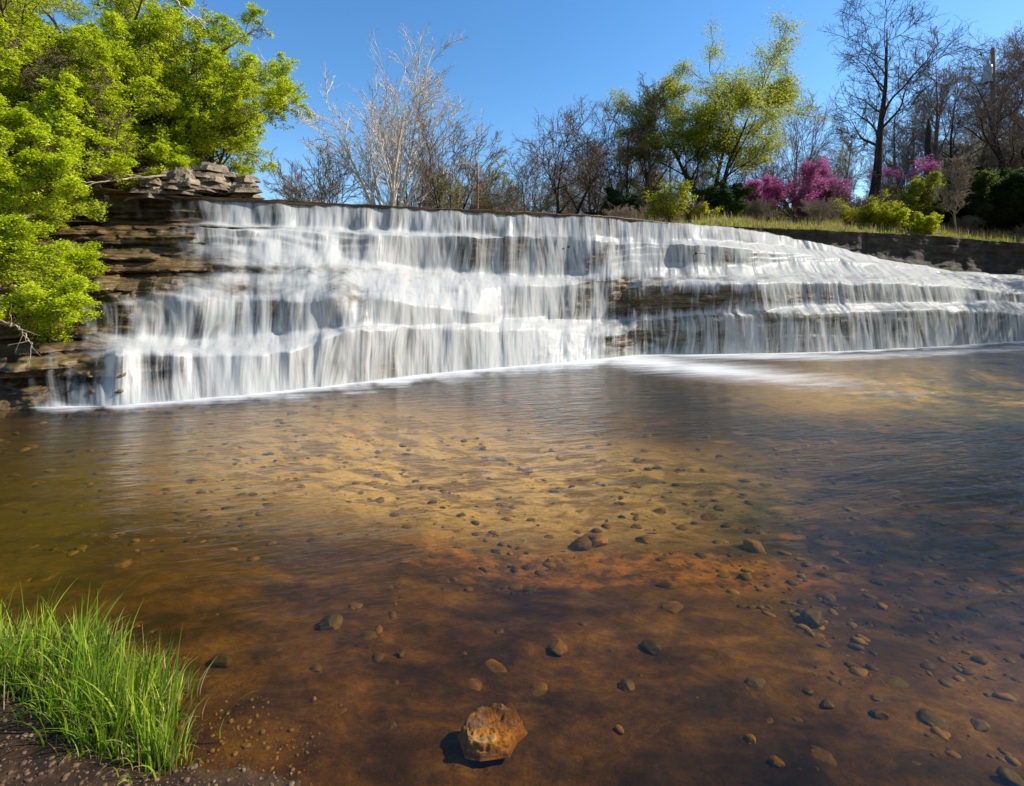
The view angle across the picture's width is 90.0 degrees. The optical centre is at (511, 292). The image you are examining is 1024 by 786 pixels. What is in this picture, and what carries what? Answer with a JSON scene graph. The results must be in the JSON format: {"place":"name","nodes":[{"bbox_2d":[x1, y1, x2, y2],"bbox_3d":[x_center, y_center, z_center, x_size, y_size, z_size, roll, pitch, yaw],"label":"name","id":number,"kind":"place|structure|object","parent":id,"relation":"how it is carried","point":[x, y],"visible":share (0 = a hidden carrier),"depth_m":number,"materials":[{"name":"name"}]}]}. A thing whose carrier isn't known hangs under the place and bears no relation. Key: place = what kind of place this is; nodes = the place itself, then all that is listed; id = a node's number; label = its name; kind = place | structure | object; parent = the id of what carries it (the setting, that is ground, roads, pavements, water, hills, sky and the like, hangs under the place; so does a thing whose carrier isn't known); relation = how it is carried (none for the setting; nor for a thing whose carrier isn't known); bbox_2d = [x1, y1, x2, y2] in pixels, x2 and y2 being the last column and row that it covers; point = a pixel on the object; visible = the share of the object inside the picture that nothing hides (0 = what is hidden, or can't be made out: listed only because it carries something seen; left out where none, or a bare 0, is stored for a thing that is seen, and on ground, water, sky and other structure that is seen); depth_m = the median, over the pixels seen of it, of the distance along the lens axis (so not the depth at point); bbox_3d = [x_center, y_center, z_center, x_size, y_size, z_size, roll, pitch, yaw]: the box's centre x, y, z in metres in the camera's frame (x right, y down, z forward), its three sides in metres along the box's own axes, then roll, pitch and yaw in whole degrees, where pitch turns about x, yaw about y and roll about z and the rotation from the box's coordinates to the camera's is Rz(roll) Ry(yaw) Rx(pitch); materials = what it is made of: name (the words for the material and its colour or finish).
{"place":"outdoors","nodes":[
{"label":"outdoors","id":0,"kind":"place"},
{"bbox_2d":[0,187,1022,418],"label":"rock ledges","id":1,"kind":"object","parent":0,"point":[152,251],"visible":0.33,"depth_m":9.90,"materials":[{"name":"stone"}]},
{"bbox_2d":[0,207,111,343],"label":"overhanging tree","id":2,"kind":"object","parent":1,"relation":"on","point":[42,296],"visible":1,"depth_m":7.54,"materials":[{"name":"green plant"}]},
{"bbox_2d":[0,95,111,239],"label":"overhanging tree","id":3,"kind":"object","parent":1,"relation":"on","point":[51,187],"visible":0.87,"depth_m":8.10,"materials":[{"name":"green plant"}]},
{"bbox_2d":[0,0,120,153],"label":"overhanging tree","id":4,"kind":"object","parent":1,"relation":"on","point":[78,38],"visible":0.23,"depth_m":9.63,"materials":[{"name":"green plant"}]},
{"bbox_2d":[0,62,168,189],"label":"overhanging tree","id":5,"kind":"object","parent":1,"relation":"on","point":[59,99],"visible":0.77,"depth_m":9.28,"materials":[{"name":"green plant"}]},
{"bbox_2d":[82,169,166,186],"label":"fallen branch","id":6,"kind":"object","parent":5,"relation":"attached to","point":[141,177],"visible":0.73,"depth_m":10.10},
{"bbox_2d":[123,177,180,201],"bbox_3d":[-7.647,-2.169,10.842,0.990,0.480,0.886,0,0,31],"label":"rock outcrop","id":7,"kind":"object","parent":1,"relation":"on","point":[150,188],"visible":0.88,"depth_m":10.58,"materials":[{"name":"stone"}]},
{"bbox_2d":[160,167,215,196],"bbox_3d":[-7.103,-2.378,11.062,1.310,0.656,0.944,0,0,23],"label":"rock outcrop","id":8,"kind":"object","parent":1,"relation":"on","point":[182,181],"visible":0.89,"depth_m":10.81,"materials":[{"name":"stone"}]},
{"bbox_2d":[84,106,200,180],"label":"overhanging tree","id":9,"kind":"object","parent":8,"relation":"on","point":[169,154],"visible":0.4,"depth_m":11.49,"materials":[{"name":"green plant"}]},
{"bbox_2d":[190,162,235,197],"bbox_3d":[-6.711,-2.514,11.331,1.185,0.739,0.968,1,-4,0],"label":"rock outcrop","id":10,"kind":"object","parent":1,"relation":"on","point":[214,177],"visible":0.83,"depth_m":11.14,"materials":[{"name":"stone"}]},
{"bbox_2d":[214,175,264,198],"bbox_3d":[-6.177,-2.414,11.655,1.140,0.544,1.141,-6,4,0],"label":"rock outcrop","id":11,"kind":"object","parent":1,"relation":"on","point":[244,186],"visible":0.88,"depth_m":11.48,"materials":[{"name":"stone"}]},
{"bbox_2d":[37,201,1023,407],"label":"waterfall","id":12,"kind":"structure","parent":1,"relation":"on","point":[431,294],"depth_m":11.59,"materials":[{"name":"white liquid"}]},
{"bbox_2d":[0,345,1023,785],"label":"stream bed","id":13,"kind":"object","parent":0,"point":[716,643],"visible":0.63,"depth_m":3.26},
{"bbox_2d":[0,572,183,765],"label":"tall grass","id":14,"kind":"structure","parent":13,"relation":"on","point":[97,656],"depth_m":1.95,"materials":[{"name":"plant"}]},
{"bbox_2d":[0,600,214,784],"bbox_3d":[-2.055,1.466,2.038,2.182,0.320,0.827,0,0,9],"label":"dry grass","id":15,"kind":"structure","parent":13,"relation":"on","point":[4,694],"depth_m":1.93,"materials":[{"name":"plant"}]},
{"bbox_2d":[0,594,250,784],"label":"grass","id":16,"kind":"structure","parent":13,"relation":"on","point":[101,742],"depth_m":1.90,"materials":[{"name":"plant"}]},
{"bbox_2d":[0,618,320,785],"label":"gravel","id":17,"kind":"structure","parent":13,"relation":"on","point":[26,772],"depth_m":1.74,"materials":[{"name":"gravel"}]},
{"bbox_2d":[208,652,231,668],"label":"submerged stone","id":18,"kind":"object","parent":13,"relation":"on","point":[222,660],"visible":0.99,"depth_m":2.25,"materials":[{"name":"stone"}]},
{"bbox_2d":[318,613,342,630],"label":"submerged stone","id":19,"kind":"object","parent":13,"relation":"on","point":[332,621],"visible":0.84,"depth_m":2.60,"materials":[{"name":"stone"}]},
{"bbox_2d":[458,703,526,760],"bbox_3d":[-0.070,1.621,1.913,0.259,0.071,0.227,3,-3,0],"label":"stone","id":20,"kind":"object","parent":13,"relation":"on","point":[493,731],"visible":1,"depth_m":1.88,"materials":[{"name":"stone"}]},
{"bbox_2d":[485,659,506,671],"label":"cobble","id":21,"kind":"object","parent":13,"relation":"on","point":[493,665],"visible":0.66,"depth_m":2.42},
{"bbox_2d":[0,389,1023,765],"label":"rubble","id":22,"kind":"object","parent":13,"relation":"on","point":[850,665],"visible":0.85,"depth_m":4.03,"materials":[{"name":"stone"}]},
{"bbox_2d":[531,682,547,695],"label":"cobble","id":23,"kind":"object","parent":13,"relation":"on","point":[539,688],"visible":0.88,"depth_m":2.27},
{"bbox_2d":[549,639,567,656],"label":"submerged stone","id":24,"kind":"object","parent":13,"relation":"on","point":[559,647],"visible":1,"depth_m":2.58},
{"bbox_2d":[572,535,591,550],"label":"submerged stone","id":25,"kind":"object","parent":13,"relation":"on","point":[582,543],"visible":0.9,"depth_m":4.14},
{"bbox_2d":[588,533,607,547],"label":"submerged stone","id":26,"kind":"object","parent":13,"relation":"on","point":[597,539],"visible":0.79,"depth_m":4.22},
{"bbox_2d":[618,678,634,692],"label":"submerged stone","id":27,"kind":"object","parent":13,"relation":"on","point":[626,685],"visible":0.98,"depth_m":2.34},
{"bbox_2d":[641,639,661,655],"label":"submerged stone","id":28,"kind":"object","parent":13,"relation":"on","point":[652,647],"visible":0.99,"depth_m":2.64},
{"bbox_2d":[662,601,683,613],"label":"cobble","id":29,"kind":"object","parent":13,"relation":"on","point":[674,607],"visible":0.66,"depth_m":3.12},
{"bbox_2d":[743,539,765,554],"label":"submerged stone","id":30,"kind":"object","parent":13,"relation":"on","point":[754,546],"visible":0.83,"depth_m":4.17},
{"bbox_2d":[800,608,823,627],"bbox_3d":[1.742,1.887,2.967,0.116,0.081,0.138,0,0,34],"label":"submerged stone","id":31,"kind":"object","parent":13,"relation":"on","point":[813,618],"visible":0.94,"depth_m":2.94,"materials":[{"name":"stone"}]},
{"bbox_2d":[811,747,836,765],"bbox_3d":[1.177,1.768,1.947,0.115,0.032,0.079,-1,3,43],"label":"cobble","id":32,"kind":"object","parent":13,"relation":"on","point":[822,755],"visible":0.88,"depth_m":1.94,"materials":[{"name":"stone"}]},
{"bbox_2d":[882,675,908,687],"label":"cobble","id":33,"kind":"object","parent":13,"relation":"on","point":[891,680],"visible":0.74,"depth_m":2.41,"materials":[{"name":"stone"}]},
{"bbox_2d":[918,709,945,729],"bbox_3d":[1.780,1.809,2.167,0.114,0.049,0.101,5,8,-23],"label":"cobble","id":34,"kind":"object","parent":13,"relation":"on","point":[930,718],"visible":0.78,"depth_m":2.15,"materials":[{"name":"stone"}]},
{"bbox_2d":[970,718,989,731],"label":"cobble","id":35,"kind":"object","parent":13,"relation":"on","point":[980,725],"visible":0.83,"depth_m":2.12,"materials":[{"name":"stone"}]},
{"bbox_2d":[995,765,1023,785],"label":"submerged stone","id":36,"kind":"object","parent":13,"relation":"on","point":[1009,777],"visible":0.99,"depth_m":1.82,"materials":[{"name":"stone"}]},
{"bbox_2d":[0,343,1023,538],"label":"pool water","id":37,"kind":"structure","parent":0,"point":[986,365],"depth_m":6.85,"materials":[{"name":"liquid"}]},
{"bbox_2d":[39,341,1023,409],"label":"foam","id":38,"kind":"object","parent":37,"relation":"on","point":[648,360],"visible":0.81,"depth_m":10.92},
{"bbox_2d":[19,176,1023,242],"bbox_3d":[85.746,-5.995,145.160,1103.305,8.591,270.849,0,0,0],"label":"terrain","id":39,"kind":"structure","parent":0,"point":[936,234],"depth_m":20.41,"materials":[{"name":"soil"}]},
{"bbox_2d":[0,14,218,170],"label":"overhanging tree","id":40,"kind":"object","parent":39,"relation":"on","point":[108,103],"visible":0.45,"depth_m":10.11,"materials":[{"name":"green plant"}]},
{"bbox_2d":[73,145,167,189],"bbox_3d":[-8.591,-2.612,11.422,1.674,1.177,1.960,0,0,-19],"label":"underbrush","id":41,"kind":"object","parent":39,"relation":"on","point":[108,186],"visible":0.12,"depth_m":11.02,"materials":[{"name":"brown plant"}]},
{"bbox_2d":[0,0,249,156],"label":"overhanging tree","id":42,"kind":"object","parent":39,"relation":"on","point":[148,33],"visible":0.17,"depth_m":11.08,"materials":[{"name":"green plant"}]},
{"bbox_2d":[2,0,309,175],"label":"overhanging tree","id":43,"kind":"object","parent":39,"relation":"on","point":[132,9],"visible":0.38,"depth_m":12.50,"materials":[{"name":"green plant"}]},
{"bbox_2d":[13,9,314,179],"bbox_3d":[-8.160,-4.674,12.679,6.170,4.086,5.410,0,0,0],"label":"overhanging tree","id":44,"kind":"object","parent":39,"relation":"on","point":[274,99],"visible":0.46,"depth_m":11.73,"materials":[{"name":"green plant"}]},
{"bbox_2d":[119,42,268,176],"bbox_3d":[-7.891,-4.401,13.499,3.392,3.350,4.212,0,0,0],"label":"overhanging tree","id":45,"kind":"object","parent":39,"relation":"on","point":[204,95],"visible":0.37,"depth_m":12.29,"materials":[{"name":"green plant"}]},
{"bbox_2d":[263,158,330,201],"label":"bare tree","id":46,"kind":"object","parent":39,"relation":"on","point":[278,190],"visible":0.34,"depth_m":21.53,"materials":[{"name":"brown plant"}]},
{"bbox_2d":[246,136,370,202],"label":"bare tree","id":47,"kind":"object","parent":39,"relation":"on","point":[325,192],"visible":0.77,"depth_m":19.20,"materials":[{"name":"brown plant"}]},
{"bbox_2d":[258,22,496,205],"bbox_3d":[-4.063,-4.954,17.041,7.056,6.479,5.720,0,0,18],"label":"sycamore tree","id":48,"kind":"object","parent":39,"relation":"on","point":[395,182],"visible":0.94,"depth_m":16.96,"materials":[{"name":"grey plant"}]},
{"bbox_2d":[342,80,460,206],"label":"bare tree","id":49,"kind":"object","parent":39,"relation":"on","point":[424,190],"visible":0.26,"depth_m":19.64,"materials":[{"name":"grey plant"}]},
{"bbox_2d":[376,90,512,209],"bbox_3d":[-2.577,-4.034,18.459,5.348,4.676,5.960,0,0,0],"label":"budding tree","id":50,"kind":"object","parent":39,"relation":"on","point":[446,187],"visible":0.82,"depth_m":17.40,"materials":[{"name":"brown plant"}]},
{"bbox_2d":[453,155,555,212],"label":"budding tree","id":51,"kind":"object","parent":39,"relation":"on","point":[512,204],"visible":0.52,"depth_m":21.01,"materials":[{"name":"brown plant"}]},
{"bbox_2d":[488,135,565,212],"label":"bare tree","id":52,"kind":"object","parent":39,"relation":"on","point":[531,172],"visible":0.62,"depth_m":24.31,"materials":[{"name":"brown plant"}]},
{"bbox_2d":[511,158,594,213],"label":"thicket tree","id":53,"kind":"object","parent":39,"relation":"on","point":[554,194],"visible":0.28,"depth_m":25.15,"materials":[{"name":"brown plant"}]},
{"bbox_2d":[511,101,655,215],"bbox_3d":[2.434,-4.328,18.335,4.485,5.242,4.371,0,0,-30],"label":"bare tree","id":54,"kind":"object","parent":39,"relation":"on","point":[596,156],"visible":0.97,"depth_m":18.12,"materials":[{"name":"brown plant"}]},
{"bbox_2d":[535,96,642,214],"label":"bare tree","id":55,"kind":"object","parent":39,"relation":"on","point":[601,161],"visible":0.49,"depth_m":21.41,"materials":[{"name":"brown plant"}]},
{"bbox_2d":[542,127,670,212],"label":"bare tree","id":56,"kind":"object","parent":39,"relation":"on","point":[603,195],"visible":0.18,"depth_m":23.58,"materials":[{"name":"brown plant"}]},
{"bbox_2d":[602,202,635,217],"bbox_3d":[3.240,-2.240,15.265,1.229,0.806,1.054,0,0,15],"label":"brush","id":57,"kind":"object","parent":39,"relation":"on","point":[617,213],"visible":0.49,"depth_m":15.06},
{"bbox_2d":[584,185,661,220],"bbox_3d":[4.436,-2.918,19.329,3.150,2.122,2.850,0,0,-41],"label":"evergreen shrub","id":58,"kind":"object","parent":39,"relation":"on","point":[617,199],"visible":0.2,"depth_m":18.48,"materials":[{"name":"green plant"}]},
{"bbox_2d":[616,204,650,219],"bbox_3d":[3.539,-2.252,15.306,1.198,0.785,1.027,0,0,17],"label":"brush","id":59,"kind":"object","parent":39,"relation":"on","point":[640,214],"visible":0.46,"depth_m":15.07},
{"bbox_2d":[567,92,705,205],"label":"bare tree","id":60,"kind":"object","parent":39,"relation":"on","point":[620,171],"visible":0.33,"depth_m":21.39,"materials":[{"name":"brown plant"}]},
{"bbox_2d":[609,71,676,196],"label":"tree","id":61,"kind":"object","parent":39,"relation":"on","point":[647,176],"visible":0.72,"depth_m":20.60,"materials":[{"name":"green plant"}]},
{"bbox_2d":[632,178,704,222],"bbox_3d":[5.249,-2.902,17.117,2.504,1.670,2.461,0,0,0],"label":"yellow shrub","id":62,"kind":"object","parent":39,"relation":"on","point":[665,210],"visible":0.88,"depth_m":16.79,"materials":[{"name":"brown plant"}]},
{"bbox_2d":[682,200,723,220],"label":"yellow shrub","id":63,"kind":"object","parent":39,"relation":"on","point":[703,209],"visible":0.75,"depth_m":17.80,"materials":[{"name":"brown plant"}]},
{"bbox_2d":[599,5,836,200],"bbox_3d":[7.637,-6.204,20.536,8.630,6.898,7.265,0,0,41],"label":"spring tree","id":64,"kind":"object","parent":39,"relation":"on","point":[705,130],"visible":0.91,"depth_m":19.43,"materials":[{"name":"green plant"}]},
{"bbox_2d":[691,179,754,217],"bbox_3d":[7.740,-3.367,18.935,2.277,1.572,2.421,0,0,0],"label":"evergreen shrub","id":65,"kind":"object","parent":39,"relation":"on","point":[730,199],"visible":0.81,"depth_m":18.28,"materials":[{"name":"green plant"}]},
{"bbox_2d":[728,174,781,213],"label":"redbud tree","id":66,"kind":"object","parent":39,"relation":"on","point":[755,184],"visible":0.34,"depth_m":21.27,"materials":[{"name":"pink plant"}]},
{"bbox_2d":[746,195,782,220],"bbox_3d":[9.690,-3.261,19.999,1.355,1.036,1.581,0,0,-32],"label":"brush","id":67,"kind":"object","parent":39,"relation":"on","point":[765,209],"visible":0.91,"depth_m":19.90,"materials":[{"name":"plant"}]},
{"bbox_2d":[723,124,811,184],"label":"bare tree","id":68,"kind":"object","parent":39,"relation":"on","point":[773,167],"visible":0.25,"depth_m":33.07,"materials":[{"name":"grey plant"}]},
{"bbox_2d":[724,83,867,207],"bbox_3d":[15.972,-8.285,29.703,7.357,7.504,6.988,0,0,-41],"label":"bare tree","id":69,"kind":"object","parent":39,"relation":"on","point":[825,144],"visible":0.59,"depth_m":29.02,"materials":[{"name":"grey plant"}]},
{"bbox_2d":[746,154,866,219],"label":"redbud tree","id":70,"kind":"object","parent":39,"relation":"on","point":[812,181],"visible":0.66,"depth_m":21.38,"materials":[{"name":"pink plant"}]},
{"bbox_2d":[598,207,1023,242],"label":"terrace grass","id":71,"kind":"structure","parent":39,"relation":"on","point":[835,227],"depth_m":19.32,"materials":[{"name":"plant"}]},
{"bbox_2d":[787,178,854,219],"bbox_3d":[13.532,-3.920,22.347,2.585,2.067,2.985,0,0,44],"label":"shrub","id":72,"kind":"object","parent":39,"relation":"on","point":[822,195],"visible":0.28,"depth_m":21.56,"materials":[{"name":"plant"}]},
{"bbox_2d":[795,196,849,222],"bbox_3d":[11.994,-3.194,19.875,1.697,1.113,1.455,0,0,-23],"label":"brush","id":73,"kind":"object","parent":39,"relation":"on","point":[826,210],"visible":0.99,"depth_m":19.73,"materials":[{"name":"plant"}]},
{"bbox_2d":[814,107,870,194],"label":"bare tree","id":74,"kind":"object","parent":39,"relation":"on","point":[855,133],"visible":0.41,"depth_m":32.62,"materials":[{"name":"brown plant"}]},
{"bbox_2d":[825,137,884,200],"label":"thicket tree","id":75,"kind":"object","parent":39,"relation":"on","point":[839,158],"visible":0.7,"depth_m":24.08,"materials":[{"name":"plant"}]},
{"bbox_2d":[701,225,1023,275],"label":"rock bank","id":76,"kind":"object","parent":39,"relation":"on","point":[955,254],"visible":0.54,"depth_m":19.45,"materials":[{"name":"stone"}]},
{"bbox_2d":[829,189,906,225],"bbox_3d":[14.580,-3.450,21.073,2.752,1.780,2.885,0,0,37],"label":"yellow shrub","id":77,"kind":"object","parent":39,"relation":"on","point":[848,214],"visible":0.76,"depth_m":20.53,"materials":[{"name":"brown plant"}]},
{"bbox_2d":[853,203,912,230],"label":"yellow shrub","id":78,"kind":"object","parent":39,"relation":"on","point":[892,220],"visible":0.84,"depth_m":19.84,"materials":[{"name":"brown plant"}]},
{"bbox_2d":[840,154,943,206],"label":"redbud tree","id":79,"kind":"object","parent":39,"relation":"on","point":[924,167],"visible":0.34,"depth_m":23.52,"materials":[{"name":"pink plant"}]},
{"bbox_2d":[840,61,949,190],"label":"bare tree","id":80,"kind":"object","parent":39,"relation":"on","point":[885,132],"visible":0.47,"depth_m":30.06,"materials":[{"name":"brown plant"}]},
{"bbox_2d":[804,0,1004,214],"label":"bare tree","id":81,"kind":"object","parent":39,"relation":"on","point":[878,155],"visible":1,"depth_m":23.26,"materials":[{"name":"brown plant"}]},
{"bbox_2d":[864,168,947,216],"bbox_3d":[17.735,-4.239,22.956,2.899,2.456,3.084,0,0,-35],"label":"olive shrub","id":82,"kind":"object","parent":39,"relation":"on","point":[915,189],"visible":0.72,"depth_m":22.23,"materials":[{"name":"green plant"}]},
{"bbox_2d":[889,137,922,190],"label":"thicket tree","id":83,"kind":"object","parent":39,"relation":"on","point":[907,159],"visible":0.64,"depth_m":26.16,"materials":[{"name":"grey plant"}]},
{"bbox_2d":[863,128,957,188],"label":"flowering redbud tree","id":84,"kind":"object","parent":39,"relation":"on","point":[887,159],"visible":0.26,"depth_m":28.02,"materials":[{"name":"brown plant"}]},
{"bbox_2d":[895,211,943,234],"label":"yellow shrub","id":85,"kind":"object","parent":39,"relation":"on","point":[927,225],"visible":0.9,"depth_m":19.53,"materials":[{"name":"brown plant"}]},
{"bbox_2d":[884,90,957,179],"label":"bare tree","id":86,"kind":"object","parent":39,"relation":"on","point":[912,125],"visible":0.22,"depth_m":35.43,"materials":[{"name":"brown plant"}]},
{"bbox_2d":[924,119,932,176],"bbox_3d":[20.369,-5.911,25.006,0.498,5.180,0.388,0,0,0],"label":"snag","id":87,"kind":"object","parent":39,"relation":"on","point":[927,145],"visible":0.45,"depth_m":24.92,"materials":[{"name":"brown plant"}]},
{"bbox_2d":[874,24,985,170],"bbox_3d":[21.533,-8.790,26.425,4.963,10.391,3.408,0,0,30],"label":"bare tree","id":88,"kind":"object","parent":39,"relation":"on","point":[935,147],"visible":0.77,"depth_m":26.12,"materials":[{"name":"brown plant"}]},
{"bbox_2d":[926,179,968,222],"bbox_3d":[20.532,-4.286,24.389,3.210,2.258,3.054,0,0,0],"label":"evergreen shrub","id":89,"kind":"object","parent":39,"relation":"on","point":[947,216],"visible":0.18,"depth_m":23.83,"materials":[{"name":"green plant"}]},
{"bbox_2d":[930,153,980,234],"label":"sapling","id":90,"kind":"object","parent":39,"relation":"on","point":[960,180],"visible":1,"depth_m":20.41,"materials":[{"name":"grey plant"}]},
{"bbox_2d":[899,60,1022,173],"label":"bare tree","id":91,"kind":"object","parent":39,"relation":"on","point":[954,126],"visible":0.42,"depth_m":28.11,"materials":[{"name":"brown plant"}]},
{"bbox_2d":[949,214,983,230],"bbox_3d":[19.860,-3.026,22.372,1.182,0.775,1.013,0,0,6],"label":"brush","id":92,"kind":"object","parent":39,"relation":"on","point":[964,221],"visible":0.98,"depth_m":22.28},
{"bbox_2d":[918,25,1023,160],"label":"bare tree","id":93,"kind":"object","parent":39,"relation":"on","point":[975,48],"visible":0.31,"depth_m":31.05,"materials":[{"name":"brown plant"}]},
{"bbox_2d":[922,37,1023,225],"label":"bare tree","id":94,"kind":"object","parent":39,"relation":"on","point":[995,133],"visible":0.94,"depth_m":24.74,"materials":[{"name":"brown plant"}]},
{"bbox_2d":[939,114,1015,173],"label":"thicket tree","id":95,"kind":"object","parent":39,"relation":"on","point":[973,148],"visible":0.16,"depth_m":34.45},
{"bbox_2d":[940,165,1021,230],"bbox_3d":[21.667,-4.299,23.609,4.594,3.154,3.785,0,0,0],"label":"evergreen shrub","id":96,"kind":"object","parent":39,"relation":"on","point":[986,198],"visible":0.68,"depth_m":22.45,"materials":[{"name":"dark green leaves"},{"name":"dark bark"}]},
{"bbox_2d":[942,28,1023,152],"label":"bare tree","id":97,"kind":"object","parent":39,"relation":"on","point":[1006,57],"visible":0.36,"depth_m":28.19,"materials":[{"name":"brown plant"}]},
{"bbox_2d":[944,21,1023,170],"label":"bare tree","id":98,"kind":"object","parent":39,"relation":"on","point":[989,85],"visible":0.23,"depth_m":31.82,"materials":[{"name":"brown plant"}]},
{"bbox_2d":[956,27,1023,165],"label":"bare tree","id":99,"kind":"object","parent":39,"relation":"on","point":[978,67],"visible":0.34,"depth_m":29.23,"materials":[{"name":"brown plant"}]},
{"bbox_2d":[983,47,996,169],"bbox_3d":[26.130,-8.605,27.955,0.700,9.634,0.410,0,0,0],"label":"utility pole","id":100,"kind":"object","parent":39,"relation":"on","point":[989,68],"visible":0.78,"depth_m":27.90,"materials":[{"name":"brown wood"}]},
{"bbox_2d":[969,164,1023,232],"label":"evergreen shrub","id":101,"kind":"object","parent":39,"relation":"on","point":[1017,178],"visible":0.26,"depth_m":22.14,"materials":[{"name":"green plant"}]},
{"bbox_2d":[983,100,1023,169],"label":"bare tree","id":102,"kind":"object","parent":39,"relation":"on","point":[1006,153],"visible":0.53,"depth_m":25.22,"materials":[{"name":"brown plant"}]},
{"bbox_2d":[22,0,1023,213],"label":"sky","id":103,"kind":"structure","parent":0,"point":[518,57],"materials":[{"name":"blue"}]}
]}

